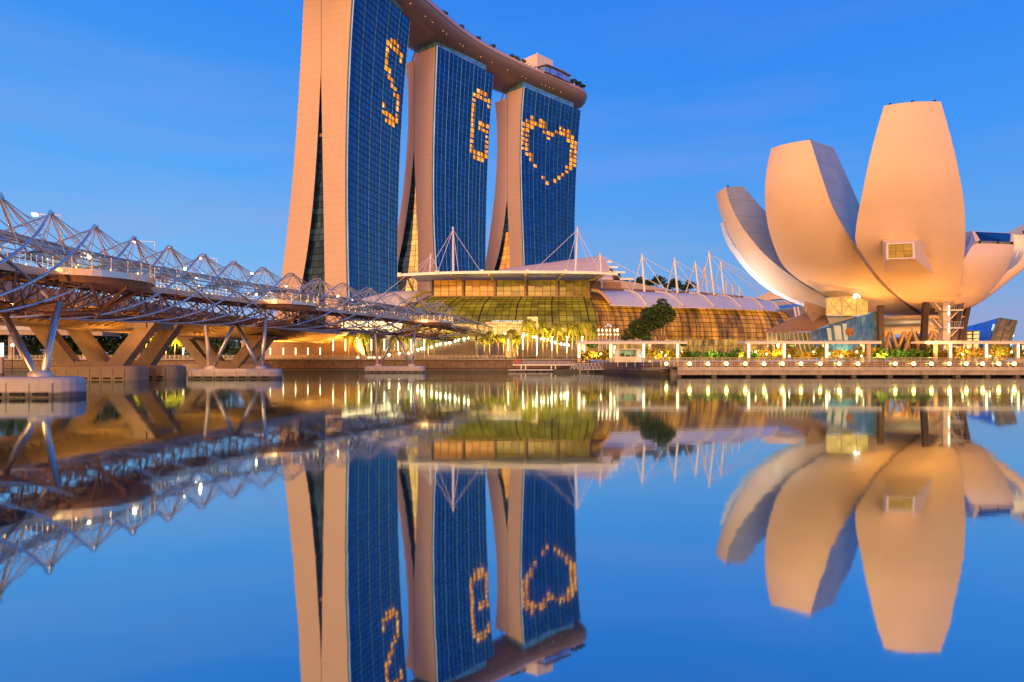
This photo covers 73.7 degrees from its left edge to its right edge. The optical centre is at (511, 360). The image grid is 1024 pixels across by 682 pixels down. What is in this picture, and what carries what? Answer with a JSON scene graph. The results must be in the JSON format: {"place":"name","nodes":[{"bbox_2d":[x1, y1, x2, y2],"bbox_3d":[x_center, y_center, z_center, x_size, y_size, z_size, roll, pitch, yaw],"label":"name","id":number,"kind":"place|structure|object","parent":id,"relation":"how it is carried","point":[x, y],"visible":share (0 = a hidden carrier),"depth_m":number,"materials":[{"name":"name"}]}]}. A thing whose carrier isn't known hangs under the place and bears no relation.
{"place":"outdoors","nodes":[
{"label":"outdoors","id":0,"kind":"place"},
{"bbox_2d":[0,371,1023,681],"bbox_3d":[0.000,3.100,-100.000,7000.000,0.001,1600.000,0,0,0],"label":"water","id":1,"kind":"structure","parent":0,"point":[440,527],"depth_m":12.54,"materials":[{"name":"liquid"}]},
{"bbox_2d":[0,343,3,374],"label":"lit bollard","id":2,"kind":"object","parent":1,"relation":"on","point":[1,358],"visible":1,"depth_m":149.77,"materials":[{"name":"concrete"}]},
{"bbox_2d":[0,376,85,397],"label":"bridge footing","id":3,"kind":"object","parent":1,"relation":"in","point":[40,387],"visible":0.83,"depth_m":57.24,"materials":[{"name":"concrete"}]},
{"bbox_2d":[0,192,493,376],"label":"helix bridge","id":4,"kind":"structure","parent":3,"relation":"on","point":[109,281],"depth_m":93.34,"materials":[{"name":"metal"}]},
{"bbox_2d":[36,366,148,379],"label":"bridge footing","id":5,"kind":"object","parent":1,"relation":"in","point":[114,372],"visible":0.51,"depth_m":109.30,"materials":[{"name":"grey concrete"}]},
{"bbox_2d":[0,280,379,368],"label":"road bridge","id":6,"kind":"structure","parent":5,"relation":"on","point":[132,345],"depth_m":119.40,"materials":[{"name":"concrete"}]},
{"bbox_2d":[130,365,185,378],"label":"bridge footing","id":7,"kind":"object","parent":1,"relation":"in","point":[166,371],"visible":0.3,"depth_m":118.66,"materials":[{"name":"grey concrete"}]},
{"bbox_2d":[183,363,270,372],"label":"bridge footing","id":8,"kind":"object","parent":1,"relation":"in","point":[197,366],"visible":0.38,"depth_m":169.52,"materials":[{"name":"brown concrete"}]},
{"bbox_2d":[188,368,281,378],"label":"bridge footing","id":9,"kind":"object","parent":1,"relation":"in","point":[246,373],"visible":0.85,"depth_m":116.38,"materials":[{"name":"concrete"}]},
{"bbox_2d":[365,366,424,372],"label":"bridge footing","id":10,"kind":"object","parent":1,"relation":"in","point":[394,369],"visible":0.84,"depth_m":177.39,"materials":[{"name":"concrete"}]},
{"bbox_2d":[509,360,574,371],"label":"jetty","id":11,"kind":"object","parent":1,"relation":"in","point":[525,363],"visible":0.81,"depth_m":192.36,"materials":[{"name":"white metal"}]},
{"bbox_2d":[553,368,594,371],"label":"floating pontoon","id":12,"kind":"object","parent":1,"relation":"on","point":[567,370],"visible":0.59,"depth_m":183.00,"materials":[{"name":"metal"}]},
{"bbox_2d":[570,363,603,369],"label":"gangway","id":13,"kind":"object","parent":12,"relation":"on","point":[586,366],"visible":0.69,"depth_m":181.26,"materials":[{"name":"white metal"}]},
{"bbox_2d":[640,362,676,375],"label":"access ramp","id":14,"kind":"structure","parent":1,"relation":"in","point":[673,371],"depth_m":138.91,"materials":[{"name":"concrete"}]},
{"bbox_2d":[588,362,1023,375],"bbox_3d":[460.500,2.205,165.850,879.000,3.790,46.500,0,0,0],"label":"quay wall","id":15,"kind":"structure","parent":1,"relation":"in","point":[622,368],"depth_m":142.60,"materials":[{"name":"stone"}]},
{"bbox_2d":[671,361,1023,376],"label":"boardwalk","id":16,"kind":"structure","parent":1,"relation":"in","point":[1016,371],"depth_m":129.65,"materials":[{"name":"wood"}]},
{"bbox_2d":[617,358,1006,366],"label":"glass balustrade","id":17,"kind":"object","parent":16,"relation":"on","point":[816,362],"visible":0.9,"depth_m":142.16,"materials":[{"name":"clear glass"}]},
{"bbox_2d":[499,256,663,289],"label":"roof","id":18,"kind":"object","parent":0,"point":[582,264],"visible":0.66,"depth_m":310.89,"materials":[{"name":"metal"}]},
{"bbox_2d":[648,275,667,287],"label":"terrace tree","id":19,"kind":"object","parent":18,"relation":"attached to","point":[655,280],"visible":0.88,"depth_m":304.94,"materials":[{"name":"green plant"}]},
{"bbox_2d":[663,278,681,289],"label":"terrace tree","id":20,"kind":"object","parent":18,"relation":"attached to","point":[672,284],"visible":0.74,"depth_m":305.05,"materials":[{"name":"green plant"}]},
{"bbox_2d":[679,280,696,290],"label":"terrace tree","id":21,"kind":"object","parent":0,"point":[683,287],"visible":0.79,"depth_m":305.29,"materials":[{"name":"green plant"}]},
{"bbox_2d":[590,361,1014,361],"bbox_3d":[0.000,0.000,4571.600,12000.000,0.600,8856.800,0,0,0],"label":"ground","id":22,"kind":"structure","parent":0,"point":[759,361],"depth_m":291.67,"materials":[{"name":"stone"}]},
{"bbox_2d":[0,326,119,358],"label":"flyover","id":23,"kind":"object","parent":22,"relation":"on","point":[61,332],"visible":0.19,"depth_m":275.22,"materials":[{"name":"concrete"}]},
{"bbox_2d":[0,295,240,358],"bbox_3d":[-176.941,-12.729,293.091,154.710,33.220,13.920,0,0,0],"label":"undergrowth","id":24,"kind":"object","parent":22,"relation":"on","point":[35,346],"visible":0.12,"depth_m":290.05,"materials":[{"name":"green plant"}]},
{"bbox_2d":[4,358,589,370],"bbox_3d":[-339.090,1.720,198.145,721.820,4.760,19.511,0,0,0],"label":"quay wall","id":25,"kind":"structure","parent":22,"relation":"on","point":[361,364],"depth_m":206.30,"materials":[{"name":"stone"}]},
{"bbox_2d":[8,355,500,358],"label":"quay railing","id":26,"kind":"object","parent":25,"relation":"on","point":[281,356],"visible":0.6,"depth_m":205.97,"materials":[{"name":"metal"}]},
{"bbox_2d":[241,337,365,358],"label":"abutment","id":27,"kind":"object","parent":22,"relation":"on","point":[327,351],"visible":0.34,"depth_m":228.12,"materials":[{"name":"concrete"}]},
{"bbox_2d":[275,0,410,326],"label":"hotel tower","id":28,"kind":"structure","parent":22,"relation":"on","point":[343,220],"depth_m":339.31,"materials":[{"name":"blue glass"}]},
{"bbox_2d":[341,333,354,354],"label":"palm tree","id":29,"kind":"object","parent":22,"relation":"on","point":[348,337],"visible":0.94,"depth_m":216.48,"materials":[{"name":"green plant"}]},
{"bbox_2d":[352,333,366,358],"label":"palm tree","id":30,"kind":"object","parent":22,"relation":"on","point":[362,336],"visible":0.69,"depth_m":214.68,"materials":[{"name":"green plant"}]},
{"bbox_2d":[363,334,370,358],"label":"palm tree","id":31,"kind":"object","parent":22,"relation":"on","point":[368,337],"visible":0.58,"depth_m":218.24,"materials":[{"name":"green plant"}]},
{"bbox_2d":[420,335,433,358],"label":"palm tree","id":32,"kind":"object","parent":22,"relation":"on","point":[428,340],"visible":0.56,"depth_m":214.80,"materials":[{"name":"green plant"}]},
{"bbox_2d":[385,337,474,358],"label":"staircase","id":33,"kind":"structure","parent":22,"relation":"on","point":[465,349],"depth_m":228.65,"materials":[{"name":"beige stone"}]},
{"bbox_2d":[398,41,493,302],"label":"hotel tower","id":34,"kind":"structure","parent":22,"relation":"on","point":[446,166],"depth_m":426.93,"materials":[{"name":"blue glass"}]},
{"bbox_2d":[395,0,586,108],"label":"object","id":35,"kind":"structure","parent":34,"relation":"on","point":[431,22],"depth_m":436.93,"materials":[{"name":"metal"}]},
{"bbox_2d":[524,53,552,66],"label":"rooftop structure","id":36,"kind":"object","parent":35,"relation":"on","point":[536,59],"visible":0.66,"depth_m":488.89,"materials":[{"name":"white paint"}]},
{"bbox_2d":[535,64,571,82],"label":"rooftop restaurant","id":37,"kind":"structure","parent":35,"relation":"on","point":[557,72],"depth_m":486.26,"materials":[{"name":"blue glass"}]},
{"bbox_2d":[506,329,518,357],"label":"palm tree","id":38,"kind":"object","parent":22,"relation":"on","point":[513,332],"visible":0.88,"depth_m":218.19,"materials":[{"name":"green plant"}]},
{"bbox_2d":[521,318,534,356],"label":"palm tree","id":39,"kind":"object","parent":22,"relation":"on","point":[529,324],"visible":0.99,"depth_m":216.51,"materials":[{"name":"green plant"}]},
{"bbox_2d":[525,326,540,356],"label":"palm tree","id":40,"kind":"object","parent":22,"relation":"on","point":[532,332],"visible":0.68,"depth_m":220.30,"materials":[{"name":"green plant"}]},
{"bbox_2d":[486,81,580,270],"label":"hotel tower","id":41,"kind":"structure","parent":22,"relation":"on","point":[533,219],"depth_m":490.09,"materials":[{"name":"blue glass"}]},
{"bbox_2d":[516,334,574,358],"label":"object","id":42,"kind":"structure","parent":22,"relation":"on","point":[562,352],"depth_m":228.65,"materials":[{"name":"beige stone"}]},
{"bbox_2d":[539,328,552,358],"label":"palm tree","id":43,"kind":"object","parent":22,"relation":"on","point":[546,334],"visible":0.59,"depth_m":218.51,"materials":[{"name":"green plant"}]},
{"bbox_2d":[341,270,789,359],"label":"shopping mall","id":44,"kind":"structure","parent":22,"relation":"on","point":[500,302],"depth_m":254.22,"materials":[{"name":"yellow glass"}]},
{"bbox_2d":[384,254,439,292],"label":"roof mast","id":45,"kind":"object","parent":44,"relation":"on","point":[429,285],"visible":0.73,"depth_m":265.73,"materials":[{"name":"white metal"}]},
{"bbox_2d":[428,227,479,270],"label":"roof mast","id":46,"kind":"object","parent":44,"relation":"on","point":[453,242],"visible":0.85,"depth_m":261.64,"materials":[{"name":"white metal"}]},
{"bbox_2d":[534,227,599,271],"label":"roof mast","id":47,"kind":"object","parent":44,"relation":"on","point":[576,249],"visible":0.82,"depth_m":261.68,"materials":[{"name":"white metal"}]},
{"bbox_2d":[587,253,682,297],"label":"roof mast","id":48,"kind":"object","parent":44,"relation":"on","point":[601,278],"visible":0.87,"depth_m":261.61,"materials":[{"name":"white metal"}]},
{"bbox_2d":[632,254,719,299],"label":"roof mast","id":49,"kind":"object","parent":44,"relation":"on","point":[642,258],"visible":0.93,"depth_m":262.65,"materials":[{"name":"white metal"}]},
{"bbox_2d":[666,257,743,302],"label":"roof mast","id":50,"kind":"object","parent":44,"relation":"on","point":[674,266],"visible":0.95,"depth_m":265.65,"materials":[{"name":"white metal"}]},
{"bbox_2d":[685,261,727,297],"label":"roof mast","id":51,"kind":"object","parent":44,"relation":"on","point":[695,267],"visible":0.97,"depth_m":269.82,"materials":[{"name":"white metal"}]},
{"bbox_2d":[699,266,721,294],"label":"roof mast","id":52,"kind":"object","parent":44,"relation":"on","point":[706,281],"visible":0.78,"depth_m":284.74,"materials":[{"name":"white metal"}]},
{"bbox_2d":[712,261,769,301],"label":"roof mast","id":53,"kind":"object","parent":44,"relation":"on","point":[720,265],"visible":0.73,"depth_m":283.69,"materials":[{"name":"white metal"}]},
{"bbox_2d":[701,251,791,305],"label":"roof mast","id":54,"kind":"object","parent":44,"relation":"on","point":[709,255],"visible":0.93,"depth_m":277.73,"materials":[{"name":"white metal"}]},
{"bbox_2d":[756,292,804,319],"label":"exhibition hall","id":55,"kind":"structure","parent":44,"relation":"on","point":[794,310],"depth_m":300.00,"materials":[{"name":"white metal"}]},
{"bbox_2d":[566,323,580,356],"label":"palm tree","id":56,"kind":"object","parent":22,"relation":"on","point":[571,328],"visible":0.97,"depth_m":217.03,"materials":[{"name":"green plant"}]},
{"bbox_2d":[568,324,584,357],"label":"palm tree","id":57,"kind":"object","parent":22,"relation":"on","point":[578,326],"visible":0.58,"depth_m":219.65,"materials":[{"name":"green plant"}]},
{"bbox_2d":[577,320,594,350],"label":"palm tree","id":58,"kind":"object","parent":22,"relation":"on","point":[586,324],"visible":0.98,"depth_m":214.77,"materials":[{"name":"green plant"}]},
{"bbox_2d":[581,351,590,360],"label":"flowering shrub","id":59,"kind":"object","parent":22,"relation":"on","point":[586,356],"visible":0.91,"depth_m":147.35,"materials":[{"name":"yellow plant"}]},
{"bbox_2d":[587,325,597,359],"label":"palm tree","id":60,"kind":"object","parent":22,"relation":"on","point":[591,335],"visible":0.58,"depth_m":217.72,"materials":[{"name":"green plant"}]},
{"bbox_2d":[588,351,601,359],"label":"flowering shrub","id":61,"kind":"object","parent":22,"relation":"on","point":[596,355],"visible":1,"depth_m":146.61,"materials":[{"name":"yellow plant"}]},
{"bbox_2d":[601,348,608,361],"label":"flowering shrub","id":62,"kind":"object","parent":22,"relation":"on","point":[605,355],"visible":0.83,"depth_m":147.78,"materials":[{"name":"yellow plant"}]},
{"bbox_2d":[613,349,640,361],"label":"kiosk","id":63,"kind":"object","parent":22,"relation":"on","point":[630,355],"visible":0.99,"depth_m":146.40,"materials":[{"name":"white paint"}]},
{"bbox_2d":[575,341,686,361],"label":"pergola","id":64,"kind":"object","parent":22,"relation":"on","point":[614,343],"visible":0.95,"depth_m":144.11,"materials":[{"name":"white paint"}]},
{"bbox_2d":[620,298,676,361],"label":"rain tree","id":65,"kind":"object","parent":22,"relation":"on","point":[651,319],"visible":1,"depth_m":164.72,"materials":[{"name":"green plant"}]},
{"bbox_2d":[645,346,659,360],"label":"flowering shrub","id":66,"kind":"object","parent":22,"relation":"on","point":[648,351],"visible":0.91,"depth_m":146.95,"materials":[{"name":"yellow plant"}]},
{"bbox_2d":[651,346,669,360],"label":"flowering shrub","id":67,"kind":"object","parent":22,"relation":"on","point":[661,354],"visible":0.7,"depth_m":148.40,"materials":[{"name":"yellow plant"}]},
{"bbox_2d":[666,347,674,360],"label":"flowering shrub","id":68,"kind":"object","parent":22,"relation":"on","point":[671,354],"visible":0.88,"depth_m":147.08,"materials":[{"name":"yellow plant"}]},
{"bbox_2d":[681,351,694,359],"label":"green shrub","id":69,"kind":"object","parent":22,"relation":"on","point":[688,355],"visible":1,"depth_m":146.14,"materials":[{"name":"green plant"}]},
{"bbox_2d":[701,350,714,360],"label":"green shrub","id":70,"kind":"object","parent":22,"relation":"on","point":[708,354],"visible":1,"depth_m":145.64,"materials":[{"name":"green plant"}]},
{"bbox_2d":[712,351,725,360],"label":"green shrub","id":71,"kind":"object","parent":22,"relation":"on","point":[717,355],"visible":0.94,"depth_m":146.37,"materials":[{"name":"green plant"}]},
{"bbox_2d":[723,352,736,360],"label":"green shrub","id":72,"kind":"object","parent":22,"relation":"on","point":[729,356],"visible":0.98,"depth_m":146.54,"materials":[{"name":"green plant"}]},
{"bbox_2d":[732,346,744,358],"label":"green shrub","id":73,"kind":"object","parent":22,"relation":"on","point":[737,352],"visible":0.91,"depth_m":147.71,"materials":[{"name":"green plant"}]},
{"bbox_2d":[740,352,759,360],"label":"green shrub","id":74,"kind":"object","parent":22,"relation":"on","point":[754,356],"visible":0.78,"depth_m":145.87,"materials":[{"name":"green plant"}]},
{"bbox_2d":[754,348,766,360],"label":"bougainvillea","id":75,"kind":"object","parent":22,"relation":"on","point":[761,353],"visible":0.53,"depth_m":148.51,"materials":[{"name":"orange plant"}]},
{"bbox_2d":[764,348,778,360],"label":"bougainvillea","id":76,"kind":"object","parent":22,"relation":"on","point":[772,355],"visible":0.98,"depth_m":148.19,"materials":[{"name":"yellow plant"}]},
{"bbox_2d":[786,347,799,360],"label":"bougainvillea","id":77,"kind":"object","parent":22,"relation":"on","point":[792,353],"visible":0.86,"depth_m":149.17,"materials":[{"name":"orange plant"}]},
{"bbox_2d":[797,350,812,359],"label":"bougainvillea","id":78,"kind":"object","parent":22,"relation":"on","point":[807,355],"visible":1,"depth_m":148.39,"materials":[{"name":"orange plant"}]},
{"bbox_2d":[737,341,881,361],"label":"pergola","id":79,"kind":"object","parent":22,"relation":"on","point":[826,343],"visible":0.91,"depth_m":144.11,"materials":[{"name":"white paint"}]},
{"bbox_2d":[810,346,820,358],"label":"bougainvillea","id":80,"kind":"object","parent":22,"relation":"on","point":[816,353],"visible":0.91,"depth_m":147.64,"materials":[{"name":"orange plant"}]},
{"bbox_2d":[765,301,876,359],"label":"lobby pavilion","id":81,"kind":"structure","parent":22,"relation":"on","point":[812,319],"depth_m":151.86,"materials":[{"name":"blue metal"}]},
{"bbox_2d":[825,294,867,325],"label":"glass lantern","id":82,"kind":"object","parent":81,"relation":"on","point":[841,309],"visible":0.97,"depth_m":150.40,"materials":[{"name":"glass"}]},
{"bbox_2d":[823,349,838,359],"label":"bougainvillea","id":83,"kind":"object","parent":22,"relation":"on","point":[832,355],"visible":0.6,"depth_m":147.08,"materials":[{"name":"orange plant"}]},
{"bbox_2d":[834,349,847,360],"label":"bougainvillea","id":84,"kind":"object","parent":22,"relation":"on","point":[842,352],"visible":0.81,"depth_m":147.50,"materials":[{"name":"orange plant"}]},
{"bbox_2d":[845,349,859,361],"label":"bougainvillea","id":85,"kind":"object","parent":22,"relation":"on","point":[851,355],"visible":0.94,"depth_m":148.31,"materials":[{"name":"orange plant"}]},
{"bbox_2d":[716,100,1023,361],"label":"museum","id":86,"kind":"structure","parent":22,"relation":"on","point":[899,247],"depth_m":138.50,"materials":[{"name":"metal"}]},
{"bbox_2d":[877,346,892,360],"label":"green shrub","id":87,"kind":"object","parent":22,"relation":"on","point":[884,353],"visible":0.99,"depth_m":147.30,"materials":[{"name":"green plant"}]},
{"bbox_2d":[890,347,901,358],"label":"green shrub","id":88,"kind":"object","parent":22,"relation":"on","point":[897,352],"visible":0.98,"depth_m":147.27,"materials":[{"name":"green plant"}]},
{"bbox_2d":[898,350,912,361],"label":"green shrub","id":89,"kind":"object","parent":22,"relation":"on","point":[906,355],"visible":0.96,"depth_m":146.63,"materials":[{"name":"green plant"}]},
{"bbox_2d":[885,338,932,361],"bbox_3d":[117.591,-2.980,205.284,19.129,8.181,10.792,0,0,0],"label":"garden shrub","id":90,"kind":"object","parent":22,"relation":"on","point":[902,344],"visible":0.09,"depth_m":204.04,"materials":[{"name":"green plant"}]},
{"bbox_2d":[889,333,937,359],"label":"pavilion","id":91,"kind":"structure","parent":22,"relation":"on","point":[897,338],"depth_m":229.68,"materials":[{"name":"glass"}]},
{"bbox_2d":[909,347,923,359],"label":"green shrub","id":92,"kind":"object","parent":22,"relation":"on","point":[916,354],"visible":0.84,"depth_m":146.76,"materials":[{"name":"green plant"}]},
{"bbox_2d":[922,347,932,360],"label":"green shrub","id":93,"kind":"object","parent":22,"relation":"on","point":[926,354],"visible":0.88,"depth_m":146.44,"materials":[{"name":"green plant"}]},
{"bbox_2d":[942,350,963,360],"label":"bougainvillea","id":94,"kind":"object","parent":22,"relation":"on","point":[955,354],"visible":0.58,"depth_m":146.47,"materials":[{"name":"orange plant"}]},
{"bbox_2d":[958,347,971,359],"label":"bougainvillea","id":95,"kind":"object","parent":22,"relation":"on","point":[966,351],"visible":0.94,"depth_m":146.97,"materials":[{"name":"orange plant"}]},
{"bbox_2d":[910,341,1023,361],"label":"pergola","id":96,"kind":"object","parent":22,"relation":"on","point":[1018,344],"visible":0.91,"depth_m":144.12,"materials":[{"name":"white paint"}]},
{"bbox_2d":[968,345,982,358],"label":"bougainvillea","id":97,"kind":"object","parent":22,"relation":"on","point":[978,353],"visible":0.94,"depth_m":146.91,"materials":[{"name":"orange plant"}]},
{"bbox_2d":[952,318,1017,361],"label":"crystal pavilion","id":98,"kind":"structure","parent":22,"relation":"on","point":[1000,329],"depth_m":186.42,"materials":[{"name":"glass"}]},
{"bbox_2d":[990,344,1008,359],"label":"bougainvillea","id":99,"kind":"object","parent":22,"relation":"on","point":[1001,352],"visible":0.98,"depth_m":147.03,"materials":[{"name":"yellow plant"}]},
{"bbox_2d":[1002,346,1014,359],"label":"bougainvillea","id":100,"kind":"object","parent":22,"relation":"on","point":[1010,354],"visible":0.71,"depth_m":147.69,"materials":[{"name":"yellow plant"}]},
{"label":"lawn","id":101,"kind":"structure","parent":0,"visible":0},
{"bbox_2d":[477,335,490,357],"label":"palm tree","id":102,"kind":"object","parent":101,"relation":"on","point":[483,338],"visible":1,"depth_m":213.92,"materials":[{"name":"green plant"}]},
{"bbox_2d":[482,331,496,357],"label":"palm tree","id":103,"kind":"object","parent":101,"relation":"on","point":[489,334],"visible":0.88,"depth_m":216.59,"materials":[{"name":"green plant"}]},
{"bbox_2d":[495,334,511,356],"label":"palm tree","id":104,"kind":"object","parent":101,"relation":"on","point":[503,337],"visible":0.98,"depth_m":215.35,"materials":[{"name":"green plant"}]},
{"bbox_2d":[512,334,521,358],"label":"palm tree","id":105,"kind":"object","parent":101,"relation":"on","point":[516,338],"visible":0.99,"depth_m":213.24,"materials":[{"name":"green plant"}]},
{"bbox_2d":[536,322,549,358],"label":"palm tree","id":106,"kind":"object","parent":101,"relation":"on","point":[542,328],"visible":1,"depth_m":215.48,"materials":[{"name":"yellow plant"}]},
{"bbox_2d":[549,323,563,356],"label":"palm tree","id":107,"kind":"object","parent":101,"relation":"on","point":[555,327],"visible":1,"depth_m":213.28,"materials":[{"name":"green plant"}]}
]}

